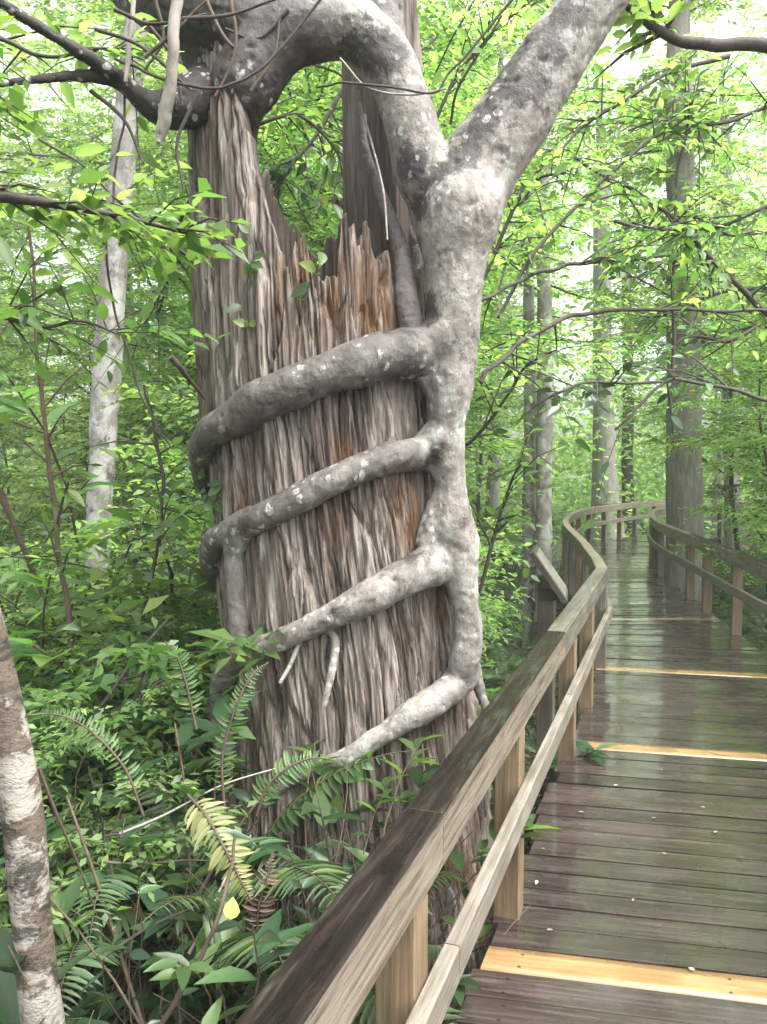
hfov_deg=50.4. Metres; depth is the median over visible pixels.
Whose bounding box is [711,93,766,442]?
understory tree
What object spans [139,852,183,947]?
leafy plant
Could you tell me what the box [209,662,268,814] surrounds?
fern frond
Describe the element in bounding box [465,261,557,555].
sapling
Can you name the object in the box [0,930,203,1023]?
leafy plant
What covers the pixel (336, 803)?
climbing vine
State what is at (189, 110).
dead twig
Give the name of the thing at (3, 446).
sapling
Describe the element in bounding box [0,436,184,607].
shrub
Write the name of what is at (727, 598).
fern
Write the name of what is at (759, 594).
fern
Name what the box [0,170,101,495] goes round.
tree
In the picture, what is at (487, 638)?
fern
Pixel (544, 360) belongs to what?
branch
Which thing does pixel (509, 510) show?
shrub
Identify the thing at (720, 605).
fern
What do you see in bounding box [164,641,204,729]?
fern frond
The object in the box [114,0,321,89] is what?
vine
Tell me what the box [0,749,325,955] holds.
fern
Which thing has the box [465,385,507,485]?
sapling
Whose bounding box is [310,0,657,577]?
tree
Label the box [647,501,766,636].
railing
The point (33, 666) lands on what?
leafy bush
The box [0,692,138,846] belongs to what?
leafy bush
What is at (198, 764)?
fern
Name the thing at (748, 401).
sapling
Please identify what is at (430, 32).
tree
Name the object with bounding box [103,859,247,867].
stick
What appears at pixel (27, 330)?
tree
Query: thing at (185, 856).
leafy plant
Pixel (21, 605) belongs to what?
shrub
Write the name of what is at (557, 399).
branch
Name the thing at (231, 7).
dead twig
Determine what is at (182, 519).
branch
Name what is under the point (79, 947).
fern
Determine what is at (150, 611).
shrub
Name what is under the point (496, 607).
shrub
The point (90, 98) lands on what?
tree
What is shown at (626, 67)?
sky
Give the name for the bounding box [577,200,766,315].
branch
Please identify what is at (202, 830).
fern frond
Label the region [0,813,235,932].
fern
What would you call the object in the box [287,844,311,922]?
stick
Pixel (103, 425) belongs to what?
pale tree
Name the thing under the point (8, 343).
sapling
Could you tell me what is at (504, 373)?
tree
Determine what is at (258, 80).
dead twig
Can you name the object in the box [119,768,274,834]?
stick
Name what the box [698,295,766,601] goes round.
sapling
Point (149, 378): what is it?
sapling
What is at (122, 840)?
leafy plant
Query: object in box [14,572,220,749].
leafy bush
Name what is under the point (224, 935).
leafy plant
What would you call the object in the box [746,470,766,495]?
shrub
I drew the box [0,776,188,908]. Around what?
fern
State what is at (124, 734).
leafy bush
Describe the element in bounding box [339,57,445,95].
twig
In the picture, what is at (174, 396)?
sapling
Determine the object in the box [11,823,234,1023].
twiggy bush
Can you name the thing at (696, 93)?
branch
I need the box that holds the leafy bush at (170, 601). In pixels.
[16,509,287,806]
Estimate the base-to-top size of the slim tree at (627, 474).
13.931 m
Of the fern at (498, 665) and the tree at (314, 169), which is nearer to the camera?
the fern at (498, 665)
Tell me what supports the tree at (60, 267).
on the ground at (521, 654)
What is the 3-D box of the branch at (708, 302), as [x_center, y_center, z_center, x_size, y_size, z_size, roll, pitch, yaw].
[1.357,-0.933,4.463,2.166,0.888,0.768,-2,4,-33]
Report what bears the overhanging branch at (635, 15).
attached to the strangler fig
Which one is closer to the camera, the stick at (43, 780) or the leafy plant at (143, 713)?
the stick at (43, 780)
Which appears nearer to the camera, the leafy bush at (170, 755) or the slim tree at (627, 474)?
the leafy bush at (170, 755)
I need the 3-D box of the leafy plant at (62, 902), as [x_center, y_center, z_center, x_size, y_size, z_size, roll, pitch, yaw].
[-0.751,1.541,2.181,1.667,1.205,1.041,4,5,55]
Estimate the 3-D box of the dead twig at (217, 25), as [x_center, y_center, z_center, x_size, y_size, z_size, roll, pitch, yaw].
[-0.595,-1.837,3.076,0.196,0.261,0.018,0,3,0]
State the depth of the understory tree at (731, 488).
15.03 m
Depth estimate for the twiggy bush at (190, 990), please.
2.56 m
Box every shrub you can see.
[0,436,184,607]
[0,448,217,691]
[0,498,77,551]
[0,506,51,544]
[0,510,69,588]
[0,520,85,603]
[0,527,219,689]
[0,561,80,624]
[44,501,170,565]
[45,555,208,688]
[71,500,216,598]
[111,534,205,591]
[124,496,205,552]
[471,496,505,524]
[472,494,562,577]
[472,498,524,666]
[473,479,522,558]
[477,523,531,695]
[478,568,534,645]
[478,661,500,714]
[479,561,501,587]
[480,487,558,571]
[499,493,521,533]
[712,539,766,597]
[740,479,766,540]
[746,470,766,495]
[747,532,766,554]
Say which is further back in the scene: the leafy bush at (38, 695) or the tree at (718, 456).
the tree at (718, 456)
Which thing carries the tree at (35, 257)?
on the ground at (521, 654)
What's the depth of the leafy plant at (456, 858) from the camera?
2.90 m
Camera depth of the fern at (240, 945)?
2.44 m
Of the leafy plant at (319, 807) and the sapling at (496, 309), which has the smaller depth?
the leafy plant at (319, 807)
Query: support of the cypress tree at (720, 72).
on the ground at (521, 654)
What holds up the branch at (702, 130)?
attached to the branch at (591, 193)
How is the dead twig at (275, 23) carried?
attached to the strangler fig
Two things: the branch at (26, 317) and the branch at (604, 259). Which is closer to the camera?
the branch at (26, 317)
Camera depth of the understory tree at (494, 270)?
7.89 m
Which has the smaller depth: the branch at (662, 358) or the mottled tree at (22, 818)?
the mottled tree at (22, 818)
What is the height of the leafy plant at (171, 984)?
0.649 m
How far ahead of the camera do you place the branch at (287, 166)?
4.79 m
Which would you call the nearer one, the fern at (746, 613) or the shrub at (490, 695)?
the shrub at (490, 695)
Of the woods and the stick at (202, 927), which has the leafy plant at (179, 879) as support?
the stick at (202, 927)
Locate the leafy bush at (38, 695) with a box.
[17,631,209,762]
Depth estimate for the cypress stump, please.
3.15 m
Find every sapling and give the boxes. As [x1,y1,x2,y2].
[0,272,77,531]
[0,292,187,566]
[0,305,38,487]
[0,310,80,560]
[0,326,86,548]
[0,336,58,474]
[0,348,37,519]
[2,339,149,534]
[14,311,178,492]
[34,317,201,564]
[36,363,181,540]
[62,341,199,533]
[69,171,322,562]
[71,301,208,572]
[94,347,218,679]
[132,284,197,431]
[161,346,204,506]
[163,218,326,382]
[465,186,584,484]
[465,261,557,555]
[465,311,559,582]
[465,374,509,535]
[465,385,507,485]
[465,438,495,511]
[663,339,766,629]
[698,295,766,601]
[702,284,766,533]
[711,281,766,506]
[715,328,766,527]
[736,421,766,552]
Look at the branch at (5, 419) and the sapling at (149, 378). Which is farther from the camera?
the sapling at (149, 378)
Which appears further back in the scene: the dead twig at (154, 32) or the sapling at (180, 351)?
the sapling at (180, 351)
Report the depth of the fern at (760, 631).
9.98 m
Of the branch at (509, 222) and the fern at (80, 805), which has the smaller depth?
the fern at (80, 805)
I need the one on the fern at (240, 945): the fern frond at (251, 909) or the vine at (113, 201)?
the fern frond at (251, 909)
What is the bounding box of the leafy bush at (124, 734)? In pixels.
[0,622,244,898]
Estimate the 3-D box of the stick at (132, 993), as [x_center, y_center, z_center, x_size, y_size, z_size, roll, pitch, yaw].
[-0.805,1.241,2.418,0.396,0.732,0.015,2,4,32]
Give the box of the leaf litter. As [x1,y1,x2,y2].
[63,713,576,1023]
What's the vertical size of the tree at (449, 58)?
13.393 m
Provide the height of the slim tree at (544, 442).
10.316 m
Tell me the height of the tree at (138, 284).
12.089 m
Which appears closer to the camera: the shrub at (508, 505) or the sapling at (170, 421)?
the sapling at (170, 421)
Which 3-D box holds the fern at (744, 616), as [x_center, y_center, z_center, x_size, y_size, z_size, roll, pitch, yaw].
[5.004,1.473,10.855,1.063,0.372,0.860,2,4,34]
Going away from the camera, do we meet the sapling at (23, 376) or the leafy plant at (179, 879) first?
the leafy plant at (179, 879)
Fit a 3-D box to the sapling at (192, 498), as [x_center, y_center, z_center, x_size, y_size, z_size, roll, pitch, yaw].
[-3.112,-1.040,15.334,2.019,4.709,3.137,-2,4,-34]
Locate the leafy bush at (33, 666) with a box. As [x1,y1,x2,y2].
[0,568,129,732]
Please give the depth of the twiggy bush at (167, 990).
2.49 m
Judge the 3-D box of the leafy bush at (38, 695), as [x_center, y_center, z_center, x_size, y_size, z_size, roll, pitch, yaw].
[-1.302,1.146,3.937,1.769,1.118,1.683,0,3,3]
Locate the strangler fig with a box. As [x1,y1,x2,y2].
[0,0,629,878]
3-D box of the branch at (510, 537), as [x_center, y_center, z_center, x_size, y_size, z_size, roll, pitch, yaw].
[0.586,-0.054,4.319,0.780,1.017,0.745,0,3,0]
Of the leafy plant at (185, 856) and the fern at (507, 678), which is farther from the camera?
the fern at (507, 678)
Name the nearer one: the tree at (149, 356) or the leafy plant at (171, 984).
the leafy plant at (171, 984)
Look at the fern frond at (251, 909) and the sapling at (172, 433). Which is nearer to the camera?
the fern frond at (251, 909)
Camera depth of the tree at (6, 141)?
25.83 m
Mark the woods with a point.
(572, 499)
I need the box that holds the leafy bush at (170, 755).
[28,655,218,907]
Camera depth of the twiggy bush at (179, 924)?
2.34 m
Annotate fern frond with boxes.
[28,708,144,815]
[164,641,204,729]
[184,794,254,900]
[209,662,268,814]
[241,849,281,930]
[252,749,333,815]
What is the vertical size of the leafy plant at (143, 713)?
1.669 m
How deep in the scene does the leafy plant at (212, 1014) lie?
1.86 m
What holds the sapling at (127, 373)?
on the ground at (521, 654)
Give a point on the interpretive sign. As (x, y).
(552, 589)
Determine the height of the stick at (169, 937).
0.414 m
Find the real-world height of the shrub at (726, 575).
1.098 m
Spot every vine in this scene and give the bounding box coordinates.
[38,137,193,262]
[105,94,172,449]
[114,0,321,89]
[158,835,235,1023]
[197,457,213,501]
[201,480,221,566]
[225,223,265,330]
[290,250,327,315]
[312,750,374,822]
[316,0,513,94]
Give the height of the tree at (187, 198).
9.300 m
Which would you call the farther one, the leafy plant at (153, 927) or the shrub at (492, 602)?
the shrub at (492, 602)
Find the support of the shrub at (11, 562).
on the ground at (521, 654)
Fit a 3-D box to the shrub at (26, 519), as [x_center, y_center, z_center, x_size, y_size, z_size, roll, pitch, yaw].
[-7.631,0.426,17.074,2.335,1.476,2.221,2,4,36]
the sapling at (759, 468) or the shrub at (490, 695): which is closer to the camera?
the shrub at (490, 695)
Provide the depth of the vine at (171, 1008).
2.06 m
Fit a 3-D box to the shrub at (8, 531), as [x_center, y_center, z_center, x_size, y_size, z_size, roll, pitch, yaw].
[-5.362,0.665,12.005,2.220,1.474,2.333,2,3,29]
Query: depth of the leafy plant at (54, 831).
2.76 m
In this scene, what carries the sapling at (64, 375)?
on the ground at (521, 654)
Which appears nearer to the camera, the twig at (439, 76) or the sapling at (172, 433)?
the twig at (439, 76)
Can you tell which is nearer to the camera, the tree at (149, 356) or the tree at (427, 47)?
the tree at (427, 47)
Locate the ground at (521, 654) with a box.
[1,472,765,1023]
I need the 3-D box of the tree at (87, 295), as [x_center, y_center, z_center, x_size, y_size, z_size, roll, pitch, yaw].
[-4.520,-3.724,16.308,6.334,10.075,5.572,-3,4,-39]
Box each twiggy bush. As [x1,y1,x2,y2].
[0,664,394,1005]
[0,735,452,1023]
[0,824,262,1023]
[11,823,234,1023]
[56,815,475,1023]
[56,900,369,1023]
[62,860,284,1023]
[63,757,493,1023]
[109,787,502,1022]
[132,811,529,1023]
[178,935,373,1023]
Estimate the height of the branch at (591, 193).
1.331 m
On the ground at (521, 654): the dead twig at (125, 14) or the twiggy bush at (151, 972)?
the twiggy bush at (151, 972)
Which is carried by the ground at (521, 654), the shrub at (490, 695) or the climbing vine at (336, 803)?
the shrub at (490, 695)
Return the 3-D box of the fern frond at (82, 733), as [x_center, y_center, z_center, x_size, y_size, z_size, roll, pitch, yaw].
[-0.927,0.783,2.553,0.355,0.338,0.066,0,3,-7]
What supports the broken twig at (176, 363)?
attached to the cypress stump
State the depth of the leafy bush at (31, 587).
4.57 m
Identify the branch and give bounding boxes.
[0,0,186,193]
[0,144,201,274]
[0,219,107,652]
[0,240,231,403]
[77,384,208,615]
[86,200,191,404]
[258,87,342,235]
[259,75,342,226]
[437,0,550,118]
[465,313,608,478]
[467,407,570,594]
[474,346,662,451]
[478,184,690,351]
[478,285,766,415]
[484,148,595,280]
[488,102,729,318]
[507,54,729,217]
[574,156,766,405]
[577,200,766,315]
[582,0,766,99]
[582,344,766,530]
[589,54,766,215]
[589,264,766,374]
[598,51,739,382]
[614,186,766,273]
[635,303,766,395]
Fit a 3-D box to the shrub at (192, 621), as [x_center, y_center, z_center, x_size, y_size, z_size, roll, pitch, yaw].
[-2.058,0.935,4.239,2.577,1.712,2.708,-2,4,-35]
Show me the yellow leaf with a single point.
(231, 910)
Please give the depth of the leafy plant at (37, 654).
3.89 m
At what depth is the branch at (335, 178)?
4.49 m
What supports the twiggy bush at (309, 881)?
on the ground at (521, 654)
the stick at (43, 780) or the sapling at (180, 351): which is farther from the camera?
the sapling at (180, 351)
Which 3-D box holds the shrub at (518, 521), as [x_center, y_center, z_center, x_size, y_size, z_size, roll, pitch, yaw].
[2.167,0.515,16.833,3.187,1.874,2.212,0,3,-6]
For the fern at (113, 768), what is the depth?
3.17 m
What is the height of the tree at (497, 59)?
14.669 m
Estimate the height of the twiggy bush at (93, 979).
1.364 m
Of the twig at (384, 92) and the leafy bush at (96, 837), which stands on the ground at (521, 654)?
the leafy bush at (96, 837)
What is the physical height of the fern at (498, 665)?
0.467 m
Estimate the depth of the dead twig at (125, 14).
2.97 m
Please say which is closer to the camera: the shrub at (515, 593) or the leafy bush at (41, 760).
the leafy bush at (41, 760)
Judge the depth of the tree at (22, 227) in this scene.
15.40 m
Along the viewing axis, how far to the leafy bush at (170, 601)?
3.50 m
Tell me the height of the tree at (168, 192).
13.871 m
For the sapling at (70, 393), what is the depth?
18.30 m
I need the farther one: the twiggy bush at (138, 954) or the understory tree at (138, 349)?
the understory tree at (138, 349)
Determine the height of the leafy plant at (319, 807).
1.254 m
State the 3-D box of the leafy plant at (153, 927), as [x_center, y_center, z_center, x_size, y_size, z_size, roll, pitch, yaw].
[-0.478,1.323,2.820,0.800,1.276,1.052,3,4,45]
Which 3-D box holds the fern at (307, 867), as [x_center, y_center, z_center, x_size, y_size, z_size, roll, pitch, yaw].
[-0.489,1.331,3.190,1.674,0.974,2.166,0,3,4]
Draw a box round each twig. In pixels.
[89,89,144,163]
[94,27,191,91]
[113,7,205,25]
[142,17,182,106]
[143,0,206,58]
[144,0,164,69]
[168,354,205,399]
[175,95,197,191]
[182,0,275,20]
[205,0,233,48]
[214,0,237,96]
[225,8,288,38]
[249,19,280,92]
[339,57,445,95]
[429,6,513,124]
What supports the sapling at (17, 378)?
on the ground at (521, 654)
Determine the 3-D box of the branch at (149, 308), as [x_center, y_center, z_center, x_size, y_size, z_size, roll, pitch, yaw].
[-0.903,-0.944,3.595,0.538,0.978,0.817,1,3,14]
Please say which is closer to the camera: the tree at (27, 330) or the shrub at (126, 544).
the shrub at (126, 544)
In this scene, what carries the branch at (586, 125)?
attached to the branch at (509, 222)
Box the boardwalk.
[456,531,766,1023]
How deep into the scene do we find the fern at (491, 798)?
5.10 m
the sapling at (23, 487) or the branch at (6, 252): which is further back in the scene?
the sapling at (23, 487)
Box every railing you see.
[235,500,665,1023]
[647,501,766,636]
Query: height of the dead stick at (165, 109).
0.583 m
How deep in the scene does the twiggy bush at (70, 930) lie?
2.49 m
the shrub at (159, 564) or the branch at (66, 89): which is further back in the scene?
the shrub at (159, 564)
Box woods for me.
[0,75,766,544]
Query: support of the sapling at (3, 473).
on the ground at (521, 654)
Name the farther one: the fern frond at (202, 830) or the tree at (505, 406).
the tree at (505, 406)
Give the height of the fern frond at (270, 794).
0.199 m
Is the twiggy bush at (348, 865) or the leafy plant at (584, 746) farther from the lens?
the leafy plant at (584, 746)
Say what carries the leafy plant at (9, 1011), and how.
on the ground at (521, 654)
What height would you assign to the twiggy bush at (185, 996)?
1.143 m
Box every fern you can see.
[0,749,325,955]
[0,766,212,1023]
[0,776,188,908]
[0,781,119,857]
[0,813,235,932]
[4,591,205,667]
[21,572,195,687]
[35,701,251,887]
[38,707,163,810]
[52,739,415,995]
[92,754,472,1023]
[480,631,507,666]
[481,644,525,682]
[485,670,557,710]
[490,742,535,813]
[505,603,562,616]
[699,592,757,609]
[700,599,727,612]
[714,602,766,641]
[721,607,764,630]
[727,607,760,618]
[744,586,765,600]
[750,587,765,599]
[750,632,766,648]
[754,644,766,651]
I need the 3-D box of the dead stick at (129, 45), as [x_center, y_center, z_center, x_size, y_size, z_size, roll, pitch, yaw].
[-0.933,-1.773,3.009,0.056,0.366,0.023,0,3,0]
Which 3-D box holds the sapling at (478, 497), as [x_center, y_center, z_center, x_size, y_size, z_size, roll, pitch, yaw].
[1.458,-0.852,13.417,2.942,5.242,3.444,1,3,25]
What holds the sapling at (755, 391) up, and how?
on the ground at (521, 654)
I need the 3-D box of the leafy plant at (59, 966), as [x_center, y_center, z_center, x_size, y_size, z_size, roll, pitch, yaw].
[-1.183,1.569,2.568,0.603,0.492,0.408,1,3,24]
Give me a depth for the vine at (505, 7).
2.92 m
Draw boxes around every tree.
[0,0,140,358]
[0,0,183,423]
[0,0,187,556]
[0,0,424,306]
[0,0,479,505]
[0,0,482,268]
[0,16,250,1023]
[0,31,308,547]
[0,94,86,398]
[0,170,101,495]
[0,229,67,441]
[1,0,679,503]
[38,0,660,472]
[55,162,187,492]
[77,152,193,433]
[83,17,146,588]
[97,149,328,399]
[131,148,196,443]
[135,111,327,296]
[139,113,320,307]
[171,0,617,354]
[261,37,520,306]
[264,3,548,421]
[287,0,549,421]
[293,134,342,228]
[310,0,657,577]
[318,1,582,416]
[465,209,568,510]
[465,279,522,468]
[480,0,668,648]
[486,0,621,647]
[510,37,700,542]
[560,124,666,535]
[576,240,766,589]
[577,0,766,604]
[605,134,766,394]
[606,5,766,550]
[617,137,766,530]
[640,136,766,520]
[644,305,762,515]
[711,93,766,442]
[740,101,766,177]
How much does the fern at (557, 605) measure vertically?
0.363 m
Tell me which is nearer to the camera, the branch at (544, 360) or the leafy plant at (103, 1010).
the leafy plant at (103, 1010)
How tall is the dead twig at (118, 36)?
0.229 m
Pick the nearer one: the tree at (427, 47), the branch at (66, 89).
the branch at (66, 89)
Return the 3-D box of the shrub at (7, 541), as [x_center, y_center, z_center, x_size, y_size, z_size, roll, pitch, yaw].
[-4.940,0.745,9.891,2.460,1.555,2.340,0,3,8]
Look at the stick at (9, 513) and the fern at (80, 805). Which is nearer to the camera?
the fern at (80, 805)
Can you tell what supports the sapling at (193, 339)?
on the ground at (521, 654)
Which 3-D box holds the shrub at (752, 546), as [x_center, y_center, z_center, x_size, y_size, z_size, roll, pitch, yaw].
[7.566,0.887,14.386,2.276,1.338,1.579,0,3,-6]
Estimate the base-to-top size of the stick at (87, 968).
0.158 m
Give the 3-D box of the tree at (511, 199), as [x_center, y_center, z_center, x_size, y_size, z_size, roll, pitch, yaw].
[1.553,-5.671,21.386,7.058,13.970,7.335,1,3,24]
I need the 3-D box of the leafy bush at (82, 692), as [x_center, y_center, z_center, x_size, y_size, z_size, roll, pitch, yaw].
[-1.549,0.957,3.609,2.455,1.443,1.704,0,3,-2]
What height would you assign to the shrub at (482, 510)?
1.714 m
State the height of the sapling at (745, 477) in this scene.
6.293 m
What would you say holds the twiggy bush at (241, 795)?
on the ground at (521, 654)
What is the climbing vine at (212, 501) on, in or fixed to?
attached to the strangler fig
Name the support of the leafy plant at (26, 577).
on the ground at (521, 654)
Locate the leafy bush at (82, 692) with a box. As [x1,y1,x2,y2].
[17,597,255,826]
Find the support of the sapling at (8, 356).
on the ground at (521, 654)
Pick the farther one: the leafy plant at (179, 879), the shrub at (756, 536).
the shrub at (756, 536)
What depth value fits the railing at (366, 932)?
2.04 m
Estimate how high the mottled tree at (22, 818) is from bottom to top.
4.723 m
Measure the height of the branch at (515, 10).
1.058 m
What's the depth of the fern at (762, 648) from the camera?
8.71 m
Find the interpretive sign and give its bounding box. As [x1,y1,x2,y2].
[529,545,567,823]
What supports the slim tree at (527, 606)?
on the ground at (521, 654)
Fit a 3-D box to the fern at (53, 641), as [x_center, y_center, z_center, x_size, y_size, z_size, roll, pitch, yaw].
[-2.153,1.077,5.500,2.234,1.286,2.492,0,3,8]
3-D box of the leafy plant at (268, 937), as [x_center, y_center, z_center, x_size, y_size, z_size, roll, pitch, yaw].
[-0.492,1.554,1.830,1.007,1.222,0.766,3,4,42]
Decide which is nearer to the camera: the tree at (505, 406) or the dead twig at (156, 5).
the dead twig at (156, 5)
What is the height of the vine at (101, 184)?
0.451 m
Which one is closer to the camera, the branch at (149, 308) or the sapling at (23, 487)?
the branch at (149, 308)
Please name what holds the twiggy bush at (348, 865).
on the ground at (521, 654)
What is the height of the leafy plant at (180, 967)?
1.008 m
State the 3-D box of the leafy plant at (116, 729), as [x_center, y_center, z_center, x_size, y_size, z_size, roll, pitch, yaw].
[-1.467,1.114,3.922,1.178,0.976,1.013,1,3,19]
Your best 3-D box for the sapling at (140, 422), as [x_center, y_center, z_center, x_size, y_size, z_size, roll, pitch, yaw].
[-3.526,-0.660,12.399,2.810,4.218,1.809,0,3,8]
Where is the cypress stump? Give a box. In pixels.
[186,0,493,1023]
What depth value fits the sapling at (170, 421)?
16.33 m
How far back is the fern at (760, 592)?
13.14 m
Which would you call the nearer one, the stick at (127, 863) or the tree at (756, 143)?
the stick at (127, 863)
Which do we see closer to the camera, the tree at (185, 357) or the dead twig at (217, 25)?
the dead twig at (217, 25)
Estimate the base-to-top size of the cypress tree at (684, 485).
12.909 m
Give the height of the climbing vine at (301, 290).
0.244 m
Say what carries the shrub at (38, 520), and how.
on the ground at (521, 654)
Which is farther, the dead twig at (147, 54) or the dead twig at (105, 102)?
the dead twig at (105, 102)
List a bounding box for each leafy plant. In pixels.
[0,375,217,708]
[0,721,374,1023]
[0,732,219,1021]
[0,872,173,1023]
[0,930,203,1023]
[1,473,197,686]
[13,657,159,735]
[18,658,208,758]
[54,925,71,1007]
[61,817,176,991]
[65,978,149,1020]
[86,837,212,997]
[116,915,244,1023]
[124,691,291,1023]
[129,736,491,1023]
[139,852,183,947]
[143,907,323,1020]
[159,734,562,1023]
[171,774,514,1009]
[193,908,314,998]
[201,930,308,1023]
[218,773,431,1014]
[274,763,481,1007]
[481,712,617,843]
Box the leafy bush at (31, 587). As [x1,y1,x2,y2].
[0,533,201,689]
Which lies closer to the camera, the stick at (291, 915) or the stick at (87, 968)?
the stick at (87, 968)
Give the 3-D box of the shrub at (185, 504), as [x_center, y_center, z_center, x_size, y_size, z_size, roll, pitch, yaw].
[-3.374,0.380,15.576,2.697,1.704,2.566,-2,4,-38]
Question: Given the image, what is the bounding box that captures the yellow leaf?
[223,897,239,918]
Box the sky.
[0,0,766,472]
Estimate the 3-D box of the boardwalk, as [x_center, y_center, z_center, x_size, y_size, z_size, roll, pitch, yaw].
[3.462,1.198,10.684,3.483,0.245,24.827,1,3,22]
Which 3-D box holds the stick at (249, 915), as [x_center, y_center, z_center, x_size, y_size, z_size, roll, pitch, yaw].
[-0.426,1.284,2.620,0.011,0.349,0.217,1,3,15]
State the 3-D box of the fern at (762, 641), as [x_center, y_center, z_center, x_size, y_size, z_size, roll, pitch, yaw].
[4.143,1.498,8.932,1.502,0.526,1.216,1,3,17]
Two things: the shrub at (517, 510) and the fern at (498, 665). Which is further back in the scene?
the shrub at (517, 510)
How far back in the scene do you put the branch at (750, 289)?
6.77 m
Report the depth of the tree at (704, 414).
32.24 m
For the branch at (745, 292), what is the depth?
5.15 m
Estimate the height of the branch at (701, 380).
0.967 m
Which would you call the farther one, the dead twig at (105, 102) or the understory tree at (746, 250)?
the understory tree at (746, 250)
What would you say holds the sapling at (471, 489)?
on the ground at (521, 654)
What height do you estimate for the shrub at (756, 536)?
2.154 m
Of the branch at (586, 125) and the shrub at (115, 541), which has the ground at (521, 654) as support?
the shrub at (115, 541)
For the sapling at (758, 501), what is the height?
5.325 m
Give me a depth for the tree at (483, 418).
26.52 m
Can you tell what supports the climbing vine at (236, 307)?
attached to the cypress stump
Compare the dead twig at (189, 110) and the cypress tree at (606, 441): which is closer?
the dead twig at (189, 110)
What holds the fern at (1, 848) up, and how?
on the ground at (521, 654)
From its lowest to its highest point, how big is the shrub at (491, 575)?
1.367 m
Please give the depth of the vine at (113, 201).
3.21 m
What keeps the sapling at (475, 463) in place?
on the ground at (521, 654)
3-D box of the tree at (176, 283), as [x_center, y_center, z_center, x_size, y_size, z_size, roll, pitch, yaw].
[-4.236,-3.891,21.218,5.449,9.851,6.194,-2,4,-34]
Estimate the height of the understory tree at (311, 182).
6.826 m
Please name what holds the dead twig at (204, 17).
attached to the cypress stump
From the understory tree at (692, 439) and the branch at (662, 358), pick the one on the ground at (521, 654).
the understory tree at (692, 439)
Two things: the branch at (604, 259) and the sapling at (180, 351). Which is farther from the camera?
the sapling at (180, 351)
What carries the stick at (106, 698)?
on the leafy bush at (124, 734)
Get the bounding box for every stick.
[0,486,62,645]
[37,766,105,940]
[59,903,203,986]
[66,796,144,1023]
[84,613,172,730]
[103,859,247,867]
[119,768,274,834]
[124,0,135,82]
[155,0,182,144]
[167,787,269,940]
[188,834,251,954]
[235,844,263,982]
[280,844,345,928]
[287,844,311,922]
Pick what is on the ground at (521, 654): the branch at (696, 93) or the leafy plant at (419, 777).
the leafy plant at (419, 777)
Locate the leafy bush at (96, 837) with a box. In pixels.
[0,724,256,973]
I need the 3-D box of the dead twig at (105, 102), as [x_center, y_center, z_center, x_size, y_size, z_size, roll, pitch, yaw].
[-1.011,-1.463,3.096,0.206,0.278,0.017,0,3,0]
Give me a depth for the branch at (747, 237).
6.15 m

